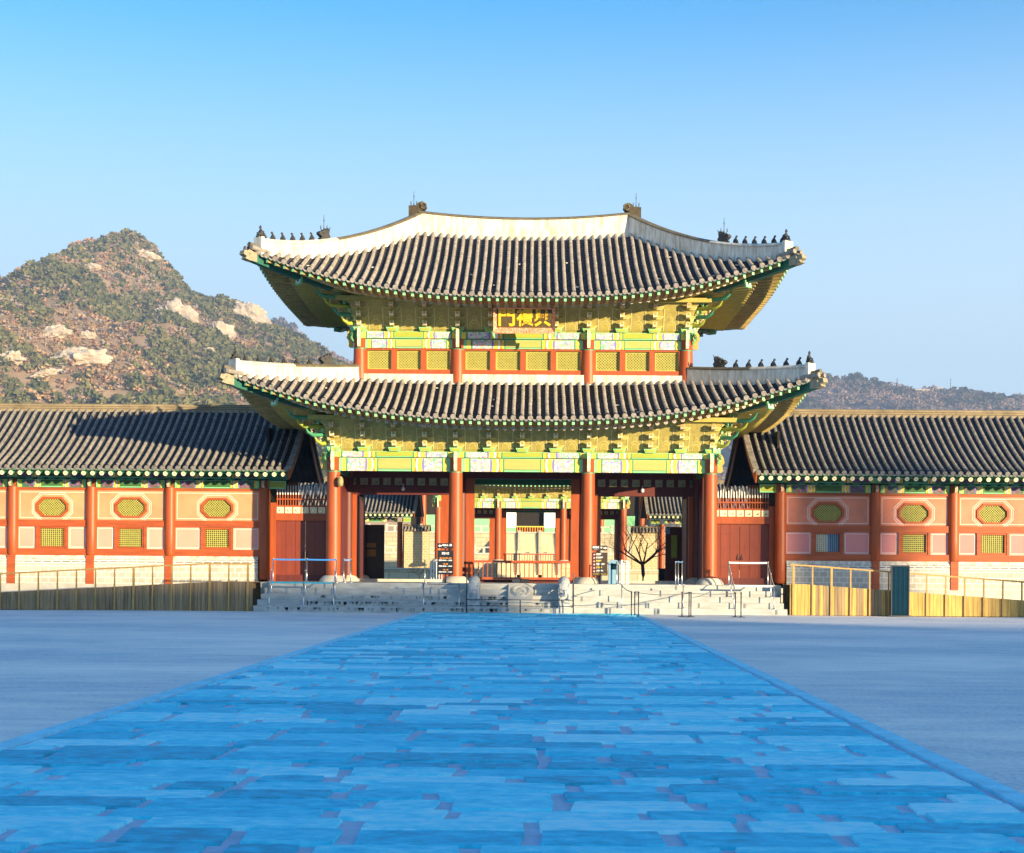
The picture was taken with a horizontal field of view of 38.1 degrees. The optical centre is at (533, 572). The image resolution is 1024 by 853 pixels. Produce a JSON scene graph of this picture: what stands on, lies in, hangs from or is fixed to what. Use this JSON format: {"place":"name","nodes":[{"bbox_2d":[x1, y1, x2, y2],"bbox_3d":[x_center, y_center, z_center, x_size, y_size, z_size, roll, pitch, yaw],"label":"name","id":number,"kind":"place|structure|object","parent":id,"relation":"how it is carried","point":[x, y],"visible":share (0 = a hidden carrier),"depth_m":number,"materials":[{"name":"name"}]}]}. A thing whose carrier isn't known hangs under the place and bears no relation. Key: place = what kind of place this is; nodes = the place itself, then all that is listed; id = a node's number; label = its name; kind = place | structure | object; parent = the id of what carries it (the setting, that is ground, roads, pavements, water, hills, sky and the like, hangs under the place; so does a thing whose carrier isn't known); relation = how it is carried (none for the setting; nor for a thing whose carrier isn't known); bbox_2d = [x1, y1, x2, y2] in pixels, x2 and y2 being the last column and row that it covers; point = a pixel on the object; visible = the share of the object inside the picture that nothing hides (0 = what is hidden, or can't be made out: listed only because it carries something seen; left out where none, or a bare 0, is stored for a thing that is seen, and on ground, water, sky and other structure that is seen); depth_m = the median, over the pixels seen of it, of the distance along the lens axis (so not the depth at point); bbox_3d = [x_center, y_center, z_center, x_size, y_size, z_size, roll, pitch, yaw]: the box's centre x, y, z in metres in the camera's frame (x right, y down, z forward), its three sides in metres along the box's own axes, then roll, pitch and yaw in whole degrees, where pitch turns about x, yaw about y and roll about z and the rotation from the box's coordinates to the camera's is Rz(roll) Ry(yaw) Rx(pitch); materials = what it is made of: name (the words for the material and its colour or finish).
{"place":"outdoors","nodes":[
{"label":"outdoors","id":0,"kind":"place"},
{"bbox_2d":[0,403,323,591],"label":"corridor building","id":1,"kind":"structure","parent":0,"point":[85,486],"depth_m":65.94,"materials":[{"name":"ceramic"}]},
{"bbox_2d":[38,526,64,547],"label":"square window","id":2,"kind":"structure","parent":1,"relation":"in","point":[48,536],"depth_m":66.03,"materials":[{"name":"yellow wood"}]},
{"bbox_2d":[36,497,68,516],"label":"octagonal window","id":3,"kind":"structure","parent":1,"relation":"in","point":[46,506],"depth_m":66.03,"materials":[{"name":"yellow wood"}]},
{"bbox_2d":[114,497,146,517],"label":"octagonal window","id":4,"kind":"structure","parent":1,"relation":"in","point":[125,507],"depth_m":66.03,"materials":[{"name":"yellow wood"}]},
{"bbox_2d":[117,527,143,548],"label":"square window","id":5,"kind":"structure","parent":1,"relation":"in","point":[127,537],"depth_m":66.03,"materials":[{"name":"yellow wood"}]},
{"bbox_2d":[203,527,229,549],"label":"square window","id":6,"kind":"structure","parent":1,"relation":"in","point":[213,538],"depth_m":66.03,"materials":[{"name":"yellow wood"}]},
{"bbox_2d":[201,498,233,518],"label":"octagonal window","id":7,"kind":"structure","parent":1,"relation":"in","point":[212,508],"depth_m":66.03,"materials":[{"name":"yellow wood"}]},
{"bbox_2d":[0,228,724,544],"bbox_3d":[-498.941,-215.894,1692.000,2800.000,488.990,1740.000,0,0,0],"label":"hill","id":8,"kind":"structure","parent":0,"point":[180,373],"depth_m":1591.64,"materials":[{"name":"stone"}]},
{"bbox_2d":[0,350,26,364],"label":"rock outcrop","id":9,"kind":"object","parent":8,"relation":"on","point":[16,358],"visible":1,"depth_m":1369.09,"materials":[{"name":"stone"}]},
{"bbox_2d":[29,368,62,379],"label":"rock outcrop","id":10,"kind":"object","parent":8,"relation":"on","point":[49,372],"visible":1,"depth_m":1364.51,"materials":[{"name":"stone"}]},
{"bbox_2d":[42,324,72,339],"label":"rock outcrop","id":11,"kind":"object","parent":8,"relation":"on","point":[60,331],"visible":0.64,"depth_m":1492.43,"materials":[{"name":"stone"}]},
{"bbox_2d":[50,346,112,368],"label":"rock outcrop","id":12,"kind":"object","parent":8,"relation":"on","point":[80,355],"visible":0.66,"depth_m":1413.22,"materials":[{"name":"stone"}]},
{"bbox_2d":[78,330,96,339],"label":"rock outcrop","id":13,"kind":"object","parent":8,"relation":"on","point":[86,335],"visible":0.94,"depth_m":1547.17,"materials":[{"name":"stone"}]},
{"bbox_2d":[83,263,100,270],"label":"rock outcrop","id":14,"kind":"object","parent":8,"relation":"on","point":[92,266],"visible":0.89,"depth_m":1782.03,"materials":[{"name":"stone"}]},
{"bbox_2d":[133,249,161,261],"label":"rock outcrop","id":15,"kind":"object","parent":8,"relation":"on","point":[147,255],"visible":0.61,"depth_m":1945.27,"materials":[{"name":"stone"}]},
{"bbox_2d":[155,297,198,322],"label":"rock outcrop","id":16,"kind":"object","parent":8,"relation":"on","point":[187,312],"visible":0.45,"depth_m":1757.79,"materials":[{"name":"stone"}]},
{"bbox_2d":[208,321,236,340],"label":"rock outcrop","id":17,"kind":"object","parent":8,"relation":"on","point":[224,328],"visible":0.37,"depth_m":1787.59,"materials":[{"name":"stone"}]},
{"bbox_2d":[232,300,271,324],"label":"rock outcrop","id":18,"kind":"object","parent":8,"relation":"on","point":[255,313],"visible":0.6,"depth_m":1944.42,"materials":[{"name":"stone"}]},
{"bbox_2d":[384,568,477,578],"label":"garden wall","id":19,"kind":"structure","parent":0,"point":[397,573],"depth_m":110.00,"materials":[{"name":"stone"}]},
{"bbox_2d":[0,609,1023,793],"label":"plaza ground","id":20,"kind":"structure","parent":0,"point":[951,688],"depth_m":27.93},
{"bbox_2d":[0,563,260,610],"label":"wheelchair ramp","id":21,"kind":"structure","parent":20,"relation":"on","point":[228,595],"depth_m":58.40,"materials":[{"name":"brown wood"}]},
{"bbox_2d":[0,612,1023,852],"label":"stone path","id":22,"kind":"structure","parent":20,"relation":"on","point":[438,732],"depth_m":12.37,"materials":[{"name":"blue stone"}]},
{"bbox_2d":[466,572,573,612],"bbox_3d":[-0.526,0.816,57.450,4.380,1.600,0.228,0,0,0],"label":"barrier","id":23,"kind":"object","parent":22,"relation":"on","point":[520,600],"visible":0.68,"depth_m":57.44,"materials":[{"name":"metal"}]},
{"bbox_2d":[253,581,786,615],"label":"stone platform","id":24,"kind":"structure","parent":20,"relation":"on","point":[385,597],"depth_m":58.70,"materials":[{"name":"stone"}]},
{"bbox_2d":[265,581,272,605],"bbox_3d":[-10.386,0.839,58.180,0.300,0.950,0.300,0,0,0],"label":"queue post","id":25,"kind":"object","parent":24,"relation":"on","point":[269,595],"visible":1,"depth_m":58.16,"materials":[{"name":"metal"}]},
{"bbox_2d":[270,582,302,583],"bbox_3d":[-9.708,0.414,58.180,1.350,0.070,0.006,0,0,0],"label":"barrier belt","id":26,"kind":"object","parent":25,"relation":"attached to","point":[287,582],"visible":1,"depth_m":58.18,"materials":[{"name":"blue fabric"}]},
{"bbox_2d":[270,558,275,581],"bbox_3d":[-10.460,-0.082,59.500,0.300,0.950,0.300,0,0,0],"label":"queue post","id":27,"kind":"object","parent":24,"relation":"on","point":[273,570],"visible":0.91,"depth_m":59.48,"materials":[{"name":"metal"}]},
{"bbox_2d":[274,559,305,559],"bbox_3d":[-9.781,-0.507,59.500,1.350,0.070,0.006,0,0,0],"label":"barrier belt","id":28,"kind":"object","parent":27,"relation":"attached to","point":[289,559],"visible":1,"depth_m":59.50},
{"bbox_2d":[300,582,306,605],"bbox_3d":[-9.037,0.849,58.180,0.300,0.950,0.300,0,0,0],"label":"queue post","id":29,"kind":"object","parent":24,"relation":"on","point":[303,596],"visible":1,"depth_m":58.16,"materials":[{"name":"metal"}]},
{"bbox_2d":[304,582,332,583],"bbox_3d":[-8.443,0.423,58.180,1.180,0.070,0.006,0,0,0],"label":"barrier belt","id":30,"kind":"object","parent":29,"relation":"attached to","point":[318,582],"visible":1,"depth_m":58.18,"materials":[{"name":"blue fabric"}]},
{"bbox_2d":[334,570,336,593],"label":"queue post","id":31,"kind":"object","parent":24,"relation":"on","point":[335,583],"visible":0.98,"depth_m":58.87,"materials":[{"name":"metal"}]},
{"bbox_2d":[420,583,426,606],"bbox_3d":[-4.317,0.883,58.140,0.300,0.950,0.300,0,0,0],"label":"queue post","id":32,"kind":"object","parent":24,"relation":"on","point":[423,596],"visible":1,"depth_m":58.12,"materials":[{"name":"metal"}]},
{"bbox_2d":[422,559,426,582],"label":"queue post","id":33,"kind":"object","parent":24,"relation":"on","point":[424,571],"visible":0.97,"depth_m":59.48,"materials":[{"name":"metal"}]},
{"bbox_2d":[430,561,443,582],"bbox_3d":[-3.982,-0.055,61.100,0.556,0.991,0.100,0,0,0],"label":"turnstile rack","id":34,"kind":"object","parent":24,"relation":"on","point":[436,573],"visible":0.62,"depth_m":61.08,"materials":[{"name":"metal"}]},
{"bbox_2d":[437,543,452,582],"bbox_3d":[-3.592,-0.366,60.275,0.650,1.620,0.350,0,0,0],"label":"notice board","id":35,"kind":"object","parent":24,"relation":"on","point":[445,562],"visible":1,"depth_m":60.22,"materials":[{"name":"metal"}]},
{"bbox_2d":[467,576,480,606],"bbox_3d":[-2.357,0.756,58.590,0.496,1.234,1.580,0,0,0],"label":"stone beast","id":36,"kind":"object","parent":24,"relation":"on","point":[474,585],"visible":1,"depth_m":58.05,"materials":[{"name":"stone"}]},
{"bbox_2d":[512,573,528,582],"bbox_3d":[-0.527,0.241,60.100,0.690,0.450,0.200,0,0,0],"label":"floodlight","id":37,"kind":"object","parent":24,"relation":"on","point":[520,580],"visible":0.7,"depth_m":60.00,"materials":[{"name":"metal"}]},
{"bbox_2d":[216,196,827,584],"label":"palace gate","id":38,"kind":"structure","parent":24,"relation":"on","point":[609,390],"depth_m":61.93,"materials":[{"name":"grey tile"}]},
{"bbox_2d":[270,484,326,580],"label":"side gate","id":39,"kind":"structure","parent":38,"relation":"attached to","point":[287,534],"depth_m":66.50,"materials":[{"name":"red wood"}]},
{"bbox_2d":[276,521,304,574],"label":"door leaf","id":40,"kind":"structure","parent":39,"relation":"in","point":[290,537],"depth_m":66.50,"materials":[{"name":"wood"}]},
{"bbox_2d":[305,521,325,574],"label":"door leaf","id":41,"kind":"structure","parent":39,"relation":"in","point":[315,547],"depth_m":66.50,"materials":[{"name":"wood"}]},
{"bbox_2d":[337,474,342,486],"bbox_3d":[-8.029,-3.816,61.587,0.259,0.514,0.275,0,0,24],"label":"column lamp","id":42,"kind":"object","parent":38,"relation":"attached to","point":[340,481],"visible":1,"depth_m":61.49,"materials":[{"name":"metal"}]},
{"bbox_2d":[357,496,363,578],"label":"door leaf","id":43,"kind":"structure","parent":38,"relation":"in","point":[360,499],"depth_m":67.38,"materials":[{"name":"red wood"}]},
{"bbox_2d":[365,525,384,578],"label":"open door leaf","id":44,"kind":"object","parent":38,"relation":"attached to","point":[374,551],"visible":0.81,"depth_m":71.42,"materials":[{"name":"black paint"}]},
{"bbox_2d":[473,560,571,579],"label":"wooden railing","id":45,"kind":"object","parent":38,"relation":"attached to","point":[506,562],"visible":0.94,"depth_m":65.86,"materials":[{"name":"red wood"}]},
{"bbox_2d":[491,305,556,337],"bbox_3d":[-0.384,-10.431,61.001,2.772,1.565,0.425,0,0,0],"label":"name plaque","id":46,"kind":"object","parent":38,"relation":"hanging from","point":[529,320],"visible":1,"depth_m":61.06,"materials":[{"name":"black wood"}]},
{"bbox_2d":[665,527,680,580],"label":"open door leaf","id":47,"kind":"object","parent":38,"relation":"attached to","point":[672,545],"visible":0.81,"depth_m":71.42,"materials":[{"name":"black wood"}]},
{"bbox_2d":[682,498,687,580],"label":"door leaf","id":48,"kind":"structure","parent":38,"relation":"in","point":[685,502],"depth_m":67.22,"materials":[{"name":"red wood"}]},
{"bbox_2d":[717,487,774,584],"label":"side gate","id":49,"kind":"structure","parent":38,"relation":"attached to","point":[757,536],"depth_m":66.50,"materials":[{"name":"red wood"}]},
{"bbox_2d":[717,524,739,577],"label":"door leaf","id":50,"kind":"structure","parent":49,"relation":"in","point":[727,534],"depth_m":66.50,"materials":[{"name":"wood"}]},
{"bbox_2d":[739,524,768,577],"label":"door leaf","id":51,"kind":"structure","parent":49,"relation":"in","point":[754,538],"depth_m":66.50,"materials":[{"name":"wood"}]},
{"bbox_2d":[558,576,570,607],"bbox_3d":[1.204,0.782,58.590,0.496,1.234,1.580,0,0,0],"label":"stone beast","id":52,"kind":"object","parent":24,"relation":"on","point":[563,587],"visible":0.99,"depth_m":58.04,"materials":[{"name":"stone"}]},
{"bbox_2d":[592,546,607,583],"bbox_3d":[2.677,-0.295,60.275,0.650,1.570,0.350,0,0,0],"label":"notice board","id":53,"kind":"object","parent":24,"relation":"on","point":[599,563],"visible":1,"depth_m":60.22,"materials":[{"name":"metal"}]},
{"bbox_2d":[608,559,618,583],"bbox_3d":[3.310,-0.016,61.394,0.440,1.020,0.412,0,0,0],"label":"ticket kiosk","id":54,"kind":"object","parent":24,"relation":"on","point":[612,571],"visible":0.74,"depth_m":61.20,"materials":[{"name":"blue paint"}]},
{"bbox_2d":[674,561,681,584],"bbox_3d":[5.810,0.038,59.500,0.300,0.950,0.300,0,0,0],"label":"queue post","id":55,"kind":"object","parent":24,"relation":"on","point":[678,575],"visible":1,"depth_m":59.48,"materials":[{"name":"metal"}]},
{"bbox_2d":[681,561,684,584],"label":"queue post","id":56,"kind":"object","parent":24,"relation":"on","point":[682,572],"visible":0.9,"depth_m":59.79,"materials":[{"name":"metal"}]},
{"bbox_2d":[679,584,686,608],"bbox_3d":[5.873,0.958,58.180,0.300,0.950,0.300,0,0,0],"label":"queue post","id":57,"kind":"object","parent":24,"relation":"on","point":[683,597],"visible":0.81,"depth_m":58.16,"materials":[{"name":"metal"}]},
{"bbox_2d":[731,585,736,608],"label":"queue post","id":58,"kind":"object","parent":24,"relation":"on","point":[734,599],"visible":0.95,"depth_m":58.16,"materials":[{"name":"metal"}]},
{"bbox_2d":[735,585,772,586],"bbox_3d":[8.661,0.548,58.180,1.570,0.080,0.006,0,0,0],"label":"barrier belt","id":59,"kind":"object","parent":58,"relation":"attached to","point":[753,585],"visible":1,"depth_m":58.18,"materials":[{"name":"white fabric"}]},
{"bbox_2d":[773,585,774,608],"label":"queue post","id":60,"kind":"object","parent":24,"relation":"on","point":[774,598],"visible":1,"depth_m":58.17,"materials":[{"name":"metal"}]},
{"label":"queue post","id":61,"kind":"object","parent":24,"relation":"on","visible":0},
{"bbox_2d":[729,562,766,563],"bbox_3d":[8.628,-0.372,59.500,1.570,0.080,0.006,0,0,0],"label":"barrier belt","id":62,"kind":"object","parent":61,"relation":"attached to","point":[748,563],"visible":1,"depth_m":59.50,"materials":[{"name":"white fabric"}]},
{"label":"queue post","id":63,"kind":"object","parent":24,"relation":"on","visible":0},
{"bbox_2d":[308,559,334,560],"bbox_3d":[-8.517,-0.497,59.500,1.180,0.070,0.006,0,0,0],"label":"barrier belt","id":64,"kind":"object","parent":63,"relation":"attached to","point":[322,559],"visible":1,"depth_m":59.50,"materials":[{"name":"blue fabric"}]},
{"bbox_2d":[678,592,684,616],"bbox_3d":[5.531,1.196,55.200,0.300,0.930,0.300,0,0,0],"label":"rope post","id":65,"kind":"object","parent":20,"relation":"on","point":[681,606],"visible":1,"depth_m":55.19,"materials":[{"name":"metal"}]},
{"bbox_2d":[685,592,691,616],"bbox_3d":[5.761,1.197,54.900,0.300,0.930,0.300,0,0,0],"label":"rope post","id":66,"kind":"object","parent":20,"relation":"on","point":[689,606],"visible":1,"depth_m":54.88,"materials":[{"name":"metal"}]},
{"bbox_2d":[690,592,694,616],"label":"rope post","id":67,"kind":"object","parent":20,"relation":"on","point":[691,603],"visible":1,"depth_m":54.99,"materials":[{"name":"metal"}]},
{"bbox_2d":[692,593,734,594],"bbox_3d":[6.674,0.804,55.050,1.665,0.059,0.034,0,0,-3],"label":"barrier rope","id":68,"kind":"object","parent":67,"relation":"attached to","point":[712,594],"visible":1,"depth_m":55.04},
{"bbox_2d":[740,592,741,616],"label":"rope post","id":69,"kind":"object","parent":20,"relation":"on","point":[741,605],"visible":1,"depth_m":54.99,"materials":[{"name":"metal"}]},
{"bbox_2d":[724,409,1023,599],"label":"corridor building","id":70,"kind":"structure","parent":20,"relation":"on","point":[938,492],"depth_m":65.95,"materials":[{"name":"ceramic"}]},
{"bbox_2d":[814,532,840,553],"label":"square window","id":71,"kind":"structure","parent":70,"relation":"in","point":[825,542],"depth_m":66.03,"materials":[{"name":"blue wood"}]},
{"bbox_2d":[812,502,843,522],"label":"octagonal window","id":72,"kind":"structure","parent":70,"relation":"in","point":[822,512],"depth_m":66.03,"materials":[{"name":"yellow wood"}]},
{"bbox_2d":[898,503,930,523],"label":"octagonal window","id":73,"kind":"structure","parent":70,"relation":"in","point":[909,513],"depth_m":66.03,"materials":[{"name":"yellow wood"}]},
{"bbox_2d":[901,533,927,554],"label":"square window","id":74,"kind":"structure","parent":70,"relation":"in","point":[911,543],"depth_m":66.03,"materials":[{"name":"yellow wood"}]},
{"bbox_2d":[977,504,1008,523],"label":"octagonal window","id":75,"kind":"structure","parent":70,"relation":"in","point":[987,513],"depth_m":66.03,"materials":[{"name":"yellow wood"}]},
{"bbox_2d":[980,533,1006,554],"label":"square window","id":76,"kind":"structure","parent":70,"relation":"in","point":[990,543],"depth_m":66.03,"materials":[{"name":"yellow wood"}]},
{"bbox_2d":[887,565,912,616],"bbox_3d":[14.295,0.730,57.825,0.920,1.990,0.350,0,0,0],"label":"standing panel","id":77,"kind":"object","parent":20,"relation":"on","point":[899,590],"visible":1,"depth_m":57.77,"materials":[{"name":"blue paint"}]},
{"bbox_2d":[892,566,908,614],"bbox_3d":[14.295,0.730,57.803,0.640,1.910,0.093,0,0,0],"label":"door panel","id":78,"kind":"structure","parent":77,"relation":"in","point":[900,574],"depth_m":57.76,"materials":[{"name":"blue paint"}]},
{"bbox_2d":[783,564,1023,616],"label":"wheelchair ramp","id":79,"kind":"structure","parent":20,"relation":"on","point":[806,599],"depth_m":58.40,"materials":[{"name":"yellow wood"}]},
{"bbox_2d":[0,0,1023,395],"label":"sky","id":80,"kind":"structure","parent":0,"point":[885,138],"materials":[{"name":"blue"}]},
{"bbox_2d":[368,495,664,577],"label":"throne hall","id":81,"kind":"structure","parent":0,"point":[530,533],"depth_m":187.80,"materials":[{"name":"stone"}]},
{"bbox_2d":[426,515,434,530],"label":"door panel","id":82,"kind":"structure","parent":81,"relation":"in","point":[430,519],"depth_m":197.96,"materials":[{"name":"green paint"}]},
{"bbox_2d":[474,519,488,531],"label":"door panel","id":83,"kind":"structure","parent":81,"relation":"in","point":[477,522],"depth_m":197.96,"materials":[{"name":"green paint"}]},
{"bbox_2d":[506,512,515,531],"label":"door panel","id":84,"kind":"structure","parent":81,"relation":"in","point":[510,517],"depth_m":197.71,"materials":[{"name":"white paint"}]},
{"bbox_2d":[544,513,554,531],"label":"door panel","id":85,"kind":"structure","parent":81,"relation":"in","point":[549,518],"depth_m":197.71,"materials":[{"name":"white paint"}]},
{"bbox_2d":[604,516,634,532],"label":"door panel","id":86,"kind":"structure","parent":81,"relation":"in","point":[606,524],"depth_m":197.96,"materials":[{"name":"green paint"}]},
{"bbox_2d":[480,577,568,579],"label":"courtyard ground","id":87,"kind":"structure","parent":0,"point":[530,577],"depth_m":171.42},
{"bbox_2d":[299,477,423,567],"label":"corridor building","id":88,"kind":"structure","parent":87,"relation":"on","point":[384,506],"depth_m":129.86,"materials":[{"name":"ceramic"}]},
{"bbox_2d":[403,524,430,567],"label":"courtyard wall","id":89,"kind":"structure","parent":87,"relation":"on","point":[416,545],"depth_m":128.00,"materials":[{"name":"beige brick"}]},
{"bbox_2d":[408,564,429,578],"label":"dry shrub","id":90,"kind":"object","parent":87,"relation":"on","point":[417,571],"visible":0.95,"depth_m":91.99,"materials":[{"name":"brown plant"}]},
{"bbox_2d":[431,485,630,563],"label":"palace gate","id":91,"kind":"structure","parent":87,"relation":"on","point":[499,502],"depth_m":125.85,"materials":[{"name":"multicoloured wood"}]},
{"bbox_2d":[505,553,557,560],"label":"railing","id":92,"kind":"object","parent":91,"relation":"attached to","point":[514,554],"visible":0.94,"depth_m":130.22,"materials":[{"name":"red wood"}]},
{"bbox_2d":[601,509,680,580],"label":"bare tree","id":93,"kind":"object","parent":87,"relation":"on","point":[640,562],"visible":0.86,"depth_m":81.93,"materials":[{"name":"brown plant"}]},
{"bbox_2d":[630,526,658,569],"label":"courtyard wall","id":94,"kind":"structure","parent":87,"relation":"on","point":[651,564],"depth_m":128.00,"materials":[{"name":"beige brick"}]},
{"bbox_2d":[658,568,664,580],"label":"litter bin","id":95,"kind":"object","parent":87,"relation":"on","point":[661,574],"visible":0.54,"depth_m":76.00,"materials":[{"name":"black metal"}]},
{"bbox_2d":[638,480,748,569],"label":"corridor building","id":96,"kind":"structure","parent":87,"relation":"on","point":[650,507],"depth_m":129.90,"materials":[{"name":"ceramic"}]},
{"bbox_2d":[621,560,628,583],"bbox_3d":[3.740,-0.003,60.600,0.241,1.000,0.507,0,0,14],"label":"barrier rack","id":97,"kind":"object","parent":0,"point":[623,572],"visible":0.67,"depth_m":60.42,"materials":[{"name":"metal"}]},
{"bbox_2d":[602,569,657,580],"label":"garden wall","id":98,"kind":"structure","parent":0,"point":[636,575],"depth_m":110.00,"materials":[{"name":"stone"}]},
{"bbox_2d":[287,326,1023,475],"bbox_3d":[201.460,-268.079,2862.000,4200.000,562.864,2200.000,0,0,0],"label":"hill","id":99,"kind":"structure","parent":0,"point":[875,404],"depth_m":3062.19,"materials":[{"name":"plant"}]},
{"bbox_2d":[271,316,1023,476],"bbox_3d":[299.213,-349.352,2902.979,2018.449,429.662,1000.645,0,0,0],"label":"wood","id":100,"kind":"object","parent":99,"relation":"on","point":[982,400],"visible":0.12,"depth_m":3150.77,"materials":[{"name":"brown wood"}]},
{"bbox_2d":[915,387,942,390],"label":"hilltop building","id":101,"kind":"structure","parent":99,"relation":"on","point":[939,389],"depth_m":3292.00,"materials":[{"name":"white"}]},
{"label":"rope post","id":102,"kind":"object","parent":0,"visible":0},
{"bbox_2d":[641,593,687,594],"bbox_3d":[4.834,0.810,55.050,1.867,0.099,0.034,0,0,3],"label":"barrier rope","id":103,"kind":"object","parent":102,"relation":"attached to","point":[664,594],"visible":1,"depth_m":55.04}
]}

